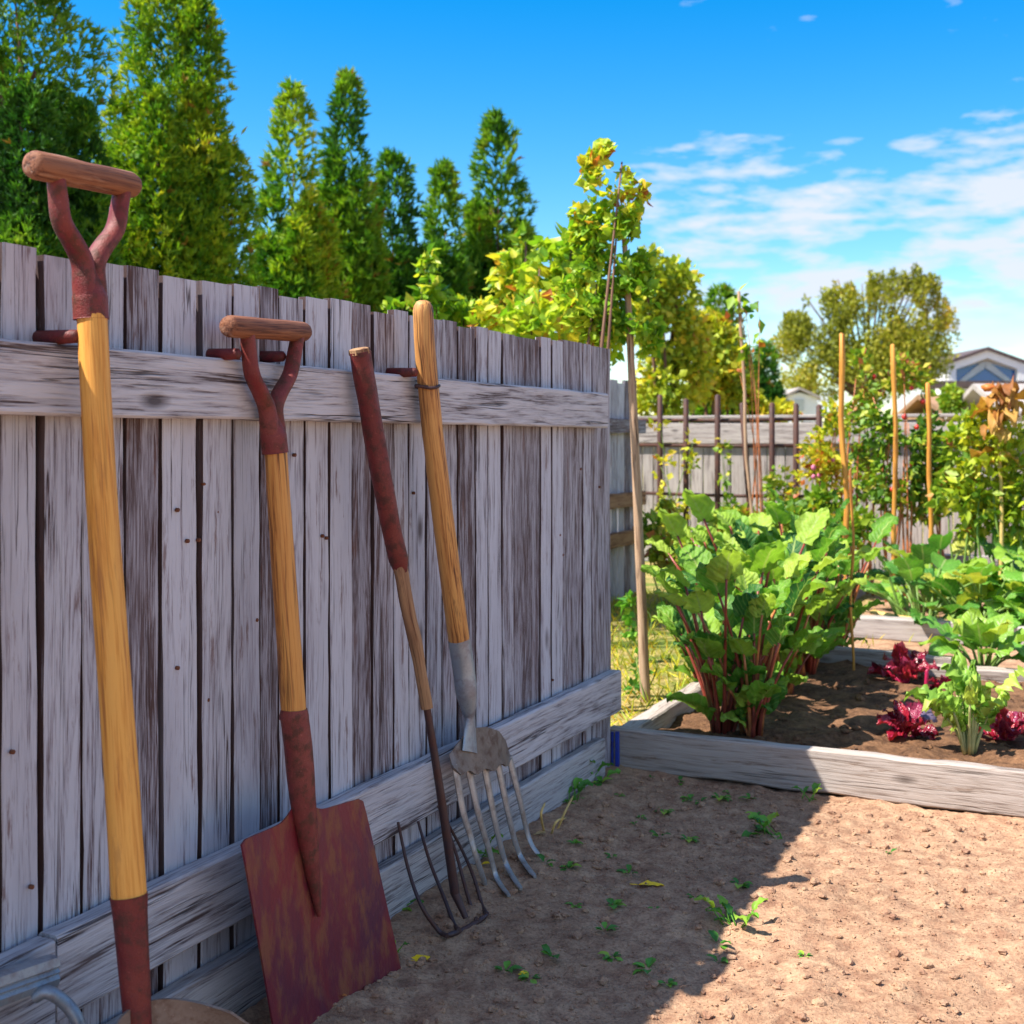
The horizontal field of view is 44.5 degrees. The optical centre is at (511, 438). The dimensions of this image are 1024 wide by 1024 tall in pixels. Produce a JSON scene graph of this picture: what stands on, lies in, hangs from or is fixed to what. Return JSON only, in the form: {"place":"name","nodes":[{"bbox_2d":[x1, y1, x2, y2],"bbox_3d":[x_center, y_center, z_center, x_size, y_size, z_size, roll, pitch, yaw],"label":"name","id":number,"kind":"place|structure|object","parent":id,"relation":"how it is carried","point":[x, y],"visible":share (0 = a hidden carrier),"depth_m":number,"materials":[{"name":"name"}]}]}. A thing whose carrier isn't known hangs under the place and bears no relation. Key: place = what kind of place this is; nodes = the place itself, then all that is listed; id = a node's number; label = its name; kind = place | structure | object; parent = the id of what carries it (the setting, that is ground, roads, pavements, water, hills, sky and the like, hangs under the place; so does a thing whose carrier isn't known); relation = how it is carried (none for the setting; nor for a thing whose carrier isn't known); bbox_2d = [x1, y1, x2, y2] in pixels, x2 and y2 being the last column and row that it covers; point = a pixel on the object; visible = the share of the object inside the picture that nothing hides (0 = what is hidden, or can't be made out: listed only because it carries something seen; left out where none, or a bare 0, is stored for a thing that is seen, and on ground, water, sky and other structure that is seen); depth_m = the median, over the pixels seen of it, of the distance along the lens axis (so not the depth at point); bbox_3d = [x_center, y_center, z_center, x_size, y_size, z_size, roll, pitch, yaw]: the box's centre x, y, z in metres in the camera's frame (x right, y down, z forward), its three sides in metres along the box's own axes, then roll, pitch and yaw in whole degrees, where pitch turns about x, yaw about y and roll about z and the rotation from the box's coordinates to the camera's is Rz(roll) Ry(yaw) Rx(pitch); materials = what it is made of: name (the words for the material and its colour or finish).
{"place":"outdoors","nodes":[
{"label":"outdoors","id":0,"kind":"place"},
{"bbox_2d":[0,0,1023,422],"label":"sky","id":1,"kind":"structure","parent":0,"point":[787,149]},
{"bbox_2d":[239,444,1023,1023],"bbox_3d":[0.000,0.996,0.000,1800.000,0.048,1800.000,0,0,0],"label":"ground","id":2,"kind":"structure","parent":0,"point":[877,1000],"depth_m":2.61,"materials":[{"name":"soil"}]},
{"bbox_2d":[0,955,86,1023],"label":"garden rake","id":3,"kind":"object","parent":2,"relation":"on","point":[37,980],"visible":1,"depth_m":1.66,"materials":[{"name":"metal"}]},
{"bbox_2d":[0,0,137,265],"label":"cedar tree","id":4,"kind":"object","parent":2,"relation":"on","point":[46,121],"visible":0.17,"depth_m":7.19,"materials":[{"name":"green plant"}]},
{"bbox_2d":[22,150,248,1023],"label":"round shovel","id":5,"kind":"object","parent":2,"relation":"on","point":[59,175],"visible":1,"depth_m":1.69,"materials":[{"name":"orange paint"}]},
{"bbox_2d":[87,0,267,286],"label":"cedar tree","id":6,"kind":"object","parent":2,"relation":"on","point":[180,164],"visible":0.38,"depth_m":8.36,"materials":[{"name":"green plant"}]},
{"bbox_2d":[240,75,351,299],"bbox_3d":[-2.014,-1.134,11.176,1.055,4.270,1.120,0,0,39],"label":"cedar tree","id":7,"kind":"object","parent":2,"relation":"on","point":[296,254],"visible":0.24,"depth_m":11.06,"materials":[{"name":"green plant"}]},
{"bbox_2d":[219,315,400,1023],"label":"square shovel","id":8,"kind":"object","parent":2,"relation":"on","point":[324,930],"visible":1,"depth_m":2.13,"materials":[{"name":"orange paint"}]},
{"bbox_2d":[0,242,620,1023],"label":"board fence","id":9,"kind":"object","parent":2,"relation":"on","point":[526,428],"visible":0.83,"depth_m":2.18,"materials":[{"name":"grey wood"}]},
{"bbox_2d":[312,65,397,312],"bbox_3d":[-1.558,-1.325,12.193,1.057,4.650,1.016,0,0,0],"label":"cedar tree","id":10,"kind":"object","parent":2,"relation":"on","point":[363,250],"visible":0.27,"depth_m":12.04,"materials":[{"name":"green plant"}]},
{"bbox_2d":[367,146,435,314],"bbox_3d":[-1.224,-1.029,12.997,1.225,4.062,1.231,0,0,0],"label":"cedar tree","id":11,"kind":"object","parent":2,"relation":"on","point":[402,267],"visible":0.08,"depth_m":12.84,"materials":[{"name":"green plant"}]},
{"bbox_2d":[348,347,488,937],"bbox_3d":[-0.162,0.416,2.538,0.155,1.186,0.404,0,0,26],"label":"tined cultivator","id":12,"kind":"object","parent":2,"relation":"on","point":[363,373],"visible":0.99,"depth_m":2.47,"materials":[{"name":"brown metal"}]},
{"bbox_2d":[380,241,502,327],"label":"leafy shrub","id":13,"kind":"object","parent":2,"relation":"on","point":[434,291],"visible":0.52,"depth_m":6.38,"materials":[{"name":"green plant"}]},
{"bbox_2d":[413,156,478,311],"bbox_3d":[-0.779,-1.097,13.971,1.053,4.194,1.156,0,0,0],"label":"cedar tree","id":14,"kind":"object","parent":2,"relation":"on","point":[456,272],"visible":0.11,"depth_m":13.87,"materials":[{"name":"green plant"}]},
{"bbox_2d":[413,300,539,896],"bbox_3d":[-0.045,0.353,2.774,0.146,1.285,0.464,0,0,30],"label":"manure fork","id":15,"kind":"object","parent":2,"relation":"on","point":[479,750],"visible":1,"depth_m":2.71,"materials":[{"name":"wood"}]},
{"bbox_2d":[477,834,502,856],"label":"weed","id":16,"kind":"object","parent":2,"relation":"on","point":[493,850],"visible":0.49,"depth_m":2.94,"materials":[{"name":"green plant"}]},
{"bbox_2d":[463,220,527,335],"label":"leafy shrub","id":17,"kind":"object","parent":2,"relation":"on","point":[505,273],"visible":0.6,"depth_m":6.37,"materials":[{"name":"green plant"}]},
{"bbox_2d":[456,105,540,326],"bbox_3d":[-0.188,-1.431,14.483,1.476,4.864,1.311,0,0,0],"label":"cedar tree","id":18,"kind":"object","parent":2,"relation":"on","point":[479,241],"visible":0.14,"depth_m":14.35,"materials":[{"name":"green plant"}]},
{"bbox_2d":[494,961,524,972],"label":"seedling","id":19,"kind":"object","parent":2,"relation":"on","point":[507,964],"visible":1,"depth_m":2.37,"materials":[{"name":"green plant"}]},
{"bbox_2d":[518,970,539,983],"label":"seedling","id":20,"kind":"object","parent":2,"relation":"on","point":[526,975],"visible":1,"depth_m":2.33,"materials":[{"name":"green plant"}]},
{"bbox_2d":[541,944,559,958],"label":"seedling","id":21,"kind":"object","parent":2,"relation":"on","point":[546,947],"visible":1,"depth_m":2.43,"materials":[{"name":"green plant"}]},
{"bbox_2d":[540,796,572,833],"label":"dry twig","id":22,"kind":"object","parent":2,"relation":"on","point":[562,818],"visible":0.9,"depth_m":3.13,"materials":[{"name":"wood"}]},
{"bbox_2d":[492,221,625,369],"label":"leafy shrub","id":23,"kind":"object","parent":2,"relation":"on","point":[531,315],"visible":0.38,"depth_m":5.91,"materials":[{"name":"green plant"}]},
{"bbox_2d":[559,861,581,870],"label":"seedling","id":24,"kind":"object","parent":2,"relation":"on","point":[569,863],"visible":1,"depth_m":2.92,"materials":[{"name":"green plant"}]},
{"bbox_2d":[562,777,596,803],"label":"weed","id":25,"kind":"object","parent":2,"relation":"on","point":[581,785],"visible":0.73,"depth_m":3.42,"materials":[{"name":"green plant"}]},
{"bbox_2d":[592,776,611,785],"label":"seedling","id":26,"kind":"object","parent":2,"relation":"on","point":[599,780],"visible":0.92,"depth_m":3.57,"materials":[{"name":"green plant"}]},
{"bbox_2d":[590,760,620,782],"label":"weed","id":27,"kind":"object","parent":2,"relation":"on","point":[611,771],"visible":0.41,"depth_m":3.59,"materials":[{"name":"green plant"}]},
{"bbox_2d":[595,922,619,930],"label":"seedling","id":28,"kind":"object","parent":2,"relation":"on","point":[611,926],"visible":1,"depth_m":2.54,"materials":[{"name":"green plant"}]},
{"bbox_2d":[597,951,622,961],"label":"seedling","id":29,"kind":"object","parent":2,"relation":"on","point":[607,956],"visible":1,"depth_m":2.40,"materials":[{"name":"green plant"}]},
{"bbox_2d":[606,898,625,908],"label":"seedling","id":30,"kind":"object","parent":2,"relation":"on","point":[616,902],"visible":1,"depth_m":2.69,"materials":[{"name":"green plant"}]},
{"bbox_2d":[610,379,645,601],"bbox_3d":[0.508,0.311,7.433,0.065,1.379,1.540,0,0,26],"label":"board fence","id":31,"kind":"object","parent":2,"relation":"on","point":[622,567],"visible":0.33,"depth_m":7.80,"materials":[{"name":"grey wood"}]},
{"bbox_2d":[614,590,651,663],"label":"climbing weed","id":32,"kind":"object","parent":2,"relation":"on","point":[627,616],"visible":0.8,"depth_m":5.59,"materials":[{"name":"green plant"}]},
{"bbox_2d":[620,205,650,701],"bbox_3d":[0.472,0.078,4.787,0.121,1.946,0.046,0,0,0],"label":"vine pole","id":33,"kind":"object","parent":2,"relation":"on","point":[643,657],"visible":0.73,"depth_m":4.77,"materials":[{"name":"brown wood"}]},
{"bbox_2d":[549,138,667,359],"bbox_3d":[0.386,-0.064,4.756,0.448,2.153,0.364,0,0,-15],"label":"climbing vine","id":34,"kind":"object","parent":33,"relation":"attached to","point":[601,315],"visible":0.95,"depth_m":4.73,"materials":[{"name":"green plant"}]},
{"bbox_2d":[621,647,657,699],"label":"young weed","id":35,"kind":"object","parent":2,"relation":"on","point":[634,683],"visible":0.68,"depth_m":4.84,"materials":[{"name":"green plant"}]},
{"bbox_2d":[632,957,655,974],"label":"seedling","id":36,"kind":"object","parent":2,"relation":"on","point":[650,961],"visible":1,"depth_m":2.36,"materials":[{"name":"green plant"}]},
{"bbox_2d":[632,472,693,605],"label":"weed bush","id":37,"kind":"object","parent":2,"relation":"on","point":[653,554],"visible":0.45,"depth_m":7.29,"materials":[{"name":"green plant"}]},
{"bbox_2d":[625,242,720,495],"bbox_3d":[1.558,-0.458,12.356,1.008,2.948,0.774,0,0,0],"label":"autumn shrub","id":38,"kind":"object","parent":2,"relation":"on","point":[687,342],"visible":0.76,"depth_m":12.25,"materials":[{"name":"green plant"}]},
{"bbox_2d":[648,417,700,535],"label":"climbing weed","id":39,"kind":"object","parent":2,"relation":"on","point":[690,457],"visible":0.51,"depth_m":9.43,"materials":[{"name":"green plant"}]},
{"bbox_2d":[708,930,730,948],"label":"seedling","id":40,"kind":"object","parent":2,"relation":"on","point":[713,934],"visible":1,"depth_m":2.51,"materials":[{"name":"green plant"}]},
{"bbox_2d":[682,281,763,492],"bbox_3d":[2.704,-0.520,15.969,1.131,3.043,1.107,0,0,0],"label":"cedar tree","id":41,"kind":"object","parent":2,"relation":"on","point":[727,292],"visible":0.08,"depth_m":15.87,"materials":[{"name":"green plant"}]},
{"bbox_2d":[639,394,821,534],"bbox_3d":[1.620,0.380,9.390,1.413,1.444,0.087,0,0,26],"label":"trellis","id":42,"kind":"object","parent":2,"relation":"on","point":[771,445],"visible":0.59,"depth_m":9.38,"materials":[{"name":"wood"}]},
{"bbox_2d":[694,894,767,927],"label":"weed","id":43,"kind":"object","parent":2,"relation":"on","point":[723,901],"visible":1,"depth_m":2.58,"materials":[{"name":"green plant"}]},
{"bbox_2d":[730,877,751,888],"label":"seedling","id":44,"kind":"object","parent":2,"relation":"on","point":[743,884],"visible":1,"depth_m":2.81,"materials":[{"name":"green plant"}]},
{"bbox_2d":[687,305,802,492],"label":"autumn shrub","id":45,"kind":"object","parent":2,"relation":"on","point":[728,389],"visible":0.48,"depth_m":13.28,"materials":[{"name":"yellow plant"}]},
{"bbox_2d":[737,291,753,513],"bbox_3d":[1.331,0.106,7.053,0.122,1.888,0.026,0,0,27],"label":"garden cane","id":46,"kind":"object","parent":2,"relation":"on","point":[744,409],"visible":0.69,"depth_m":7.05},
{"bbox_2d":[726,282,765,512],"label":"withered vine","id":47,"kind":"object","parent":46,"relation":"attached to","point":[746,308],"visible":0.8,"depth_m":7.06,"materials":[{"name":"brown plant"}]},
{"bbox_2d":[742,812,781,839],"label":"weed","id":48,"kind":"object","parent":2,"relation":"on","point":[760,819],"visible":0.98,"depth_m":3.17,"materials":[{"name":"green plant"}]},
{"bbox_2d":[712,437,813,513],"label":"climbing weed","id":49,"kind":"object","parent":2,"relation":"on","point":[794,493],"visible":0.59,"depth_m":9.11,"materials":[{"name":"green plant"}]},
{"bbox_2d":[752,338,789,490],"bbox_3d":[4.899,-0.479,23.977,0.999,2.962,1.119,0,0,0],"label":"cedar tree","id":50,"kind":"object","parent":2,"relation":"on","point":[773,389],"visible":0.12,"depth_m":23.86,"materials":[{"name":"green plant"}]},
{"bbox_2d":[611,586,938,725],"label":"grass","id":51,"kind":"structure","parent":2,"relation":"on","point":[679,674],"depth_m":5.59,"materials":[{"name":"green plant"}]},
{"bbox_2d":[704,480,890,549],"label":"leafy shrub","id":52,"kind":"object","parent":2,"relation":"on","point":[863,522],"visible":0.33,"depth_m":7.84,"materials":[{"name":"green plant"}]},
{"bbox_2d":[791,782,821,801],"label":"weed","id":53,"kind":"object","parent":2,"relation":"on","point":[815,787],"visible":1,"depth_m":3.48,"materials":[{"name":"green plant"}]},
{"bbox_2d":[759,488,870,585],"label":"chard plant","id":54,"kind":"object","parent":2,"relation":"on","point":[779,514],"visible":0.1,"depth_m":5.49,"materials":[{"name":"green plant"}]},
{"bbox_2d":[610,646,1023,817],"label":"raised bed","id":55,"kind":"object","parent":2,"relation":"on","point":[640,741],"visible":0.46,"depth_m":3.56,"materials":[{"name":"grey wood"}]},
{"bbox_2d":[657,659,1023,768],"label":"bed soil","id":56,"kind":"structure","parent":55,"relation":"in","point":[872,734],"depth_m":4.13,"materials":[{"name":"brown soil"}]},
{"bbox_2d":[651,601,723,681],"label":"chard plant","id":57,"kind":"object","parent":56,"relation":"on","point":[683,652],"visible":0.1,"depth_m":4.54,"materials":[{"name":"green plant"}]},
{"bbox_2d":[640,546,811,734],"bbox_3d":[0.637,0.630,4.003,0.645,0.629,0.469,0,0,-45],"label":"chard plant","id":58,"kind":"object","parent":56,"relation":"on","point":[680,619],"visible":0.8,"depth_m":3.92,"materials":[{"name":"green plant"}]},
{"bbox_2d":[645,508,813,591],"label":"chard plant","id":59,"kind":"object","parent":56,"relation":"on","point":[675,524],"visible":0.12,"depth_m":5.16,"materials":[{"name":"green plant"}]},
{"bbox_2d":[650,507,848,674],"bbox_3d":[0.818,0.595,4.413,0.722,0.704,0.525,0,0,28],"label":"chard plant","id":60,"kind":"object","parent":56,"relation":"on","point":[760,559],"visible":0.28,"depth_m":4.42,"materials":[{"name":"green plant"}]},
{"bbox_2d":[673,562,834,737],"bbox_3d":[0.725,0.652,3.926,0.415,0.584,0.471,0,0,42],"label":"chard plant","id":61,"kind":"object","parent":56,"relation":"on","point":[771,688],"visible":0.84,"depth_m":3.88,"materials":[{"name":"green plant"}]},
{"bbox_2d":[665,488,849,570],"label":"chard plant","id":62,"kind":"object","parent":56,"relation":"on","point":[702,506],"visible":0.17,"depth_m":5.20,"materials":[{"name":"green plant"}]},
{"bbox_2d":[713,525,849,693],"bbox_3d":[0.998,0.624,4.559,0.457,0.642,0.518,0,0,-43],"label":"chard plant","id":63,"kind":"object","parent":56,"relation":"on","point":[817,647],"visible":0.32,"depth_m":4.54,"materials":[{"name":"green plant"}]},
{"bbox_2d":[750,511,889,675],"bbox_3d":[1.182,0.620,4.982,0.564,0.651,0.553,0,0,-37],"label":"chard plant","id":64,"kind":"object","parent":56,"relation":"on","point":[829,611],"visible":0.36,"depth_m":4.90,"materials":[{"name":"green plant"}]},
{"bbox_2d":[867,641,940,682],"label":"beet plant","id":65,"kind":"object","parent":56,"relation":"on","point":[903,664],"visible":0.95,"depth_m":4.81,"materials":[{"name":"red plant"}]},
{"bbox_2d":[876,699,938,740],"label":"beet plant","id":66,"kind":"object","parent":56,"relation":"on","point":[902,720],"visible":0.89,"depth_m":3.92,"materials":[{"name":"red plant"}]},
{"bbox_2d":[920,709,937,722],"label":"purple leaf","id":67,"kind":"object","parent":56,"relation":"on","point":[928,715],"visible":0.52,"depth_m":4.02,"materials":[{"name":"purple plant"}]},
{"bbox_2d":[928,674,951,687],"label":"beet plant","id":68,"kind":"object","parent":56,"relation":"on","point":[938,683],"visible":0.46,"depth_m":4.66,"materials":[{"name":"red plant"}]},
{"bbox_2d":[904,650,1023,754],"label":"celery plant","id":69,"kind":"object","parent":56,"relation":"on","point":[973,704],"visible":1,"depth_m":3.75,"materials":[{"name":"green plant"}]},
{"bbox_2d":[914,607,1023,666],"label":"lettuce plant","id":70,"kind":"object","parent":56,"relation":"on","point":[974,628],"visible":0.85,"depth_m":5.07,"materials":[{"name":"green plant"}]},
{"bbox_2d":[978,707,1023,740],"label":"beet plant","id":71,"kind":"object","parent":56,"relation":"on","point":[1007,725],"visible":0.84,"depth_m":3.86,"materials":[{"name":"red plant"}]},
{"bbox_2d":[786,394,853,528],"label":"fruit bush","id":72,"kind":"object","parent":2,"relation":"on","point":[829,461],"visible":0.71,"depth_m":8.42,"materials":[{"name":"green plant"}]},
{"bbox_2d":[638,413,1023,570],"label":"board fence","id":73,"kind":"object","parent":2,"relation":"on","point":[704,433],"visible":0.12,"depth_m":9.91,"materials":[{"name":"grey wood"}]},
{"bbox_2d":[779,512,898,646],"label":"chard plant","id":74,"kind":"object","parent":2,"relation":"on","point":[881,526],"visible":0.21,"depth_m":5.33,"materials":[{"name":"green plant"}]},
{"bbox_2d":[838,333,849,595],"bbox_3d":[1.946,0.214,7.314,0.066,1.673,0.058,0,0,0],"label":"bamboo stake","id":75,"kind":"object","parent":2,"relation":"on","point":[841,422],"visible":0.71,"depth_m":7.30,"materials":[{"name":"brown wood"}]},
{"bbox_2d":[849,469,854,669],"bbox_3d":[1.357,0.584,4.990,0.025,0.933,0.027,0,0,13],"label":"garden cane","id":76,"kind":"object","parent":2,"relation":"on","point":[852,567],"visible":0.86,"depth_m":4.99,"materials":[{"name":"brown wood"}]},
{"bbox_2d":[828,346,888,595],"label":"fruit bush","id":77,"kind":"object","parent":2,"relation":"on","point":[859,455],"visible":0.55,"depth_m":8.02,"materials":[{"name":"green plant"}]},
{"bbox_2d":[761,261,962,420],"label":"olive tree","id":78,"kind":"object","parent":2,"relation":"on","point":[800,328],"visible":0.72,"depth_m":59.52,"materials":[{"name":"green plant"}]},
{"bbox_2d":[890,344,897,591],"bbox_3d":[2.230,0.247,7.293,0.047,1.607,0.036,0,0,25],"label":"bamboo stake","id":79,"kind":"object","parent":2,"relation":"on","point":[895,434],"visible":0.73,"depth_m":7.28,"materials":[{"name":"brown wood"}]},
{"bbox_2d":[853,350,943,601],"bbox_3d":[2.405,0.228,7.769,0.553,1.566,0.323,0,0,15],"label":"fruit bush","id":80,"kind":"object","parent":2,"relation":"on","point":[914,439],"visible":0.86,"depth_m":7.73,"materials":[{"name":"green plant"}]},
{"bbox_2d":[898,409,959,557],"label":"fruit bush","id":81,"kind":"object","parent":2,"relation":"on","point":[920,511],"visible":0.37,"depth_m":7.74,"materials":[{"name":"green plant"}]},
{"bbox_2d":[925,382,934,610],"bbox_3d":[2.446,0.360,7.293,0.063,1.384,0.041,0,0,0],"label":"bamboo stake","id":82,"kind":"object","parent":2,"relation":"on","point":[929,444],"visible":0.68,"depth_m":7.29,"materials":[{"name":"wood"}]},
{"bbox_2d":[858,531,1012,610],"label":"squash plant","id":83,"kind":"object","parent":2,"relation":"on","point":[935,544],"visible":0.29,"depth_m":6.96,"materials":[{"name":"green plant"}]},
{"bbox_2d":[848,552,1023,647],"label":"raised bed","id":84,"kind":"object","parent":2,"relation":"on","point":[896,628],"visible":0.11,"depth_m":6.23,"materials":[{"name":"grey wood"}]},
{"bbox_2d":[869,610,947,619],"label":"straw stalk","id":85,"kind":"object","parent":84,"relation":"on","point":[874,612],"visible":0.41,"depth_m":6.44,"materials":[{"name":"yellow plant"}]},
{"bbox_2d":[860,548,1018,623],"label":"squash plant","id":86,"kind":"object","parent":84,"relation":"on","point":[909,568],"visible":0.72,"depth_m":6.35,"materials":[{"name":"green plant"}]},
{"bbox_2d":[935,381,968,421],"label":"round bush","id":87,"kind":"object","parent":2,"relation":"on","point":[948,400],"visible":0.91,"depth_m":23.90,"materials":[{"name":"green plant"}]},
{"bbox_2d":[895,563,1023,627],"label":"squash plant","id":88,"kind":"object","parent":2,"relation":"on","point":[946,585],"visible":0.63,"depth_m":6.29,"materials":[{"name":"green plant"}]},
{"bbox_2d":[922,410,1006,563],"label":"leafy shrub","id":89,"kind":"object","parent":2,"relation":"on","point":[951,442],"visible":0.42,"depth_m":7.11,"materials":[{"name":"green plant"}]},
{"bbox_2d":[921,526,1023,619],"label":"squash plant","id":90,"kind":"object","parent":2,"relation":"on","point":[1017,574],"visible":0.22,"depth_m":6.85,"materials":[{"name":"green plant"}]},
{"bbox_2d":[934,545,1023,600],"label":"squash plant","id":91,"kind":"object","parent":2,"relation":"on","point":[999,552],"visible":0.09,"depth_m":6.68,"materials":[{"name":"green plant"}]},
{"bbox_2d":[942,401,1023,568],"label":"yellow green bush","id":92,"kind":"object","parent":2,"relation":"on","point":[1012,494],"visible":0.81,"depth_m":6.90,"materials":[{"name":"plant"}]},
{"bbox_2d":[968,375,1023,574],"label":"dried sunflower","id":93,"kind":"object","parent":2,"relation":"on","point":[1008,397],"visible":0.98,"depth_m":6.80,"materials":[{"name":"plant"}]},
{"bbox_2d":[973,553,1023,623],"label":"squash plant","id":94,"kind":"object","parent":2,"relation":"on","point":[1018,562],"visible":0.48,"depth_m":6.38,"materials":[{"name":"green plant"}]},
{"bbox_2d":[784,387,820,460],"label":"white house","id":95,"kind":"structure","parent":0,"point":[805,400],"depth_m":54.00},
{"bbox_2d":[794,399,803,410],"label":"window","id":96,"kind":"structure","parent":95,"relation":"in","point":[800,402],"depth_m":53.93,"materials":[{"name":"white glass"}]},
{"bbox_2d":[897,394,949,462],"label":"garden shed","id":97,"kind":"structure","parent":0,"point":[914,405],"depth_m":27.79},
{"bbox_2d":[898,347,1023,418],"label":"gable house","id":98,"kind":"structure","parent":0,"point":[987,365],"depth_m":94.70,"materials":[{"name":"white paint"}]},
{"bbox_2d":[956,362,1014,380],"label":"window","id":99,"kind":"structure","parent":98,"relation":"in","point":[983,371],"depth_m":94.89,"materials":[{"name":"blue glass"}]},
{"bbox_2d":[945,384,1023,469],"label":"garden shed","id":100,"kind":"structure","parent":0,"point":[973,392],"depth_m":23.46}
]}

